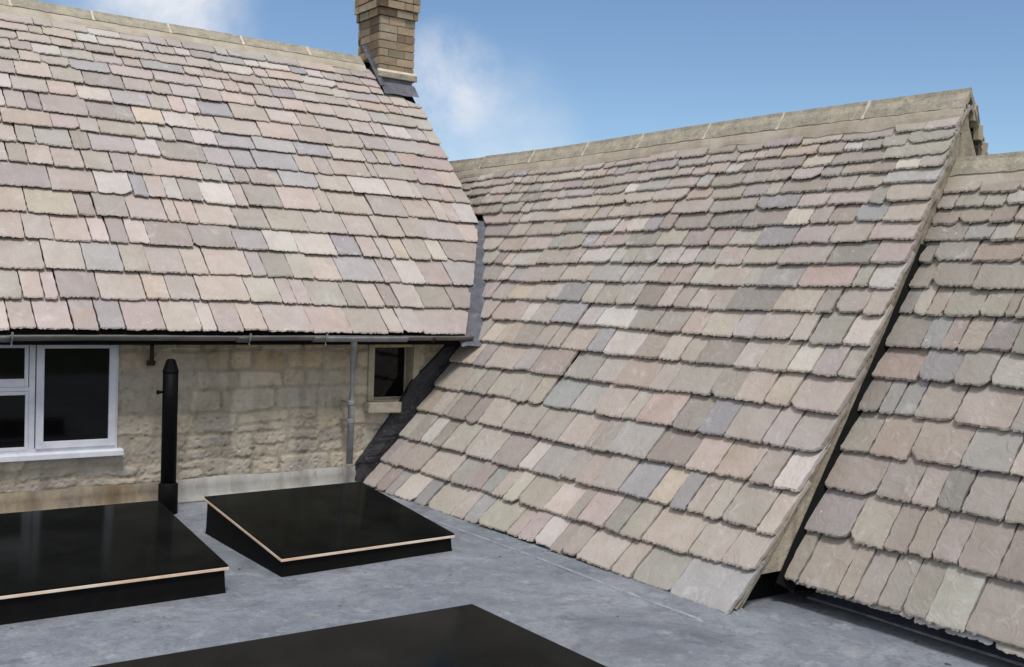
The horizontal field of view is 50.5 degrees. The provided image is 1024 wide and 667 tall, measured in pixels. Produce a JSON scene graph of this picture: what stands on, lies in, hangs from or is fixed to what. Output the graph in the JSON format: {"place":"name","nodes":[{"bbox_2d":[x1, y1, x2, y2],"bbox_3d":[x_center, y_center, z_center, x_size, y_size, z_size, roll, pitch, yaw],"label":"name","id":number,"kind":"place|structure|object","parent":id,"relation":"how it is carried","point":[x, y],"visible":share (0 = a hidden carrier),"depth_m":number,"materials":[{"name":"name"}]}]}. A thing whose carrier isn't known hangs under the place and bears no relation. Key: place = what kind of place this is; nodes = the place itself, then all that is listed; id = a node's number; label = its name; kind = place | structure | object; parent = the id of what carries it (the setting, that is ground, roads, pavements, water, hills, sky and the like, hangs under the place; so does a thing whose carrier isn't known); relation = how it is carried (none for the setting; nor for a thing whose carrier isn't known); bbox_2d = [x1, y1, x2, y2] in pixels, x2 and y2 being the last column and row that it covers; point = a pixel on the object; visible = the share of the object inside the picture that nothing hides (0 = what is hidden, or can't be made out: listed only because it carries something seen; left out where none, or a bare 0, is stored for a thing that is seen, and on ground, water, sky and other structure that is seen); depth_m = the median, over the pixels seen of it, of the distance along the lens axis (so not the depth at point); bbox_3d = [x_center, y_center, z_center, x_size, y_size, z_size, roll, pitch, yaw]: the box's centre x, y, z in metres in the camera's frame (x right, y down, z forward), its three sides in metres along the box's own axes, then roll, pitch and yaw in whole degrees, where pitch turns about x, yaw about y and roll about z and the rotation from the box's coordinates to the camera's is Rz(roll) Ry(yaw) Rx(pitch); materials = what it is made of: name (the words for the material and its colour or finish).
{"place":"outdoors","nodes":[
{"label":"outdoors","id":0,"kind":"place"},
{"bbox_2d":[0,0,487,513],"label":"stone house","id":1,"kind":"structure","parent":0,"point":[276,250],"depth_m":10.95,"materials":[{"name":"stone"}]},
{"bbox_2d":[0,345,123,462],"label":"window","id":2,"kind":"structure","parent":1,"relation":"in","point":[72,406],"depth_m":9.47,"materials":[{"name":"white paint"}]},
{"bbox_2d":[363,345,419,413],"bbox_3d":[-1.277,0.430,11.458,0.668,0.789,0.319,0,3,-36],"label":"little window","id":3,"kind":"structure","parent":1,"relation":"in","point":[389,370],"depth_m":11.54,"materials":[{"name":"stone"}]},
{"bbox_2d":[0,486,1022,666],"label":"flat roof","id":4,"kind":"structure","parent":1,"relation":"attached to","point":[602,624],"depth_m":6.80,"materials":[{"name":"lead"}]},
{"bbox_2d":[0,500,228,624],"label":"skylight","id":5,"kind":"object","parent":4,"relation":"on","point":[67,561],"visible":1,"depth_m":7.12,"materials":[{"name":"black glass"}]},
{"bbox_2d":[156,359,178,514],"bbox_3d":[-3.030,0.905,9.545,0.204,1.365,0.168,0,3,-36],"label":"flue pipe","id":6,"kind":"object","parent":4,"relation":"on","point":[168,491],"visible":0.98,"depth_m":9.50,"materials":[{"name":"black metal"}]},
{"bbox_2d":[204,481,454,576],"bbox_3d":[-1.485,1.527,8.707,1.494,0.312,1.646,0,3,-36],"label":"skylight","id":7,"kind":"object","parent":4,"relation":"on","point":[287,532],"visible":1,"depth_m":8.44,"materials":[{"name":"black glass"}]},
{"bbox_2d":[92,604,605,666],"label":"skylight","id":8,"kind":"object","parent":4,"relation":"on","point":[470,635],"visible":1,"depth_m":5.53,"materials":[{"name":"black glass"}]},
{"bbox_2d":[37,0,1023,160],"label":"sky","id":9,"kind":"structure","parent":0,"point":[494,77],"materials":[{"name":"blue"}]},
{"label":"ground","id":10,"kind":"structure","parent":0,"visible":0},
{"bbox_2d":[363,87,987,621],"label":"side wing","id":11,"kind":"structure","parent":10,"relation":"on","point":[649,389],"depth_m":9.17,"materials":[{"name":"beige stone"}]},
{"bbox_2d":[775,151,1023,666],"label":"extension","id":12,"kind":"object","parent":10,"relation":"on","point":[913,519],"visible":1,"depth_m":7.21,"materials":[{"name":"stone"}]}
]}

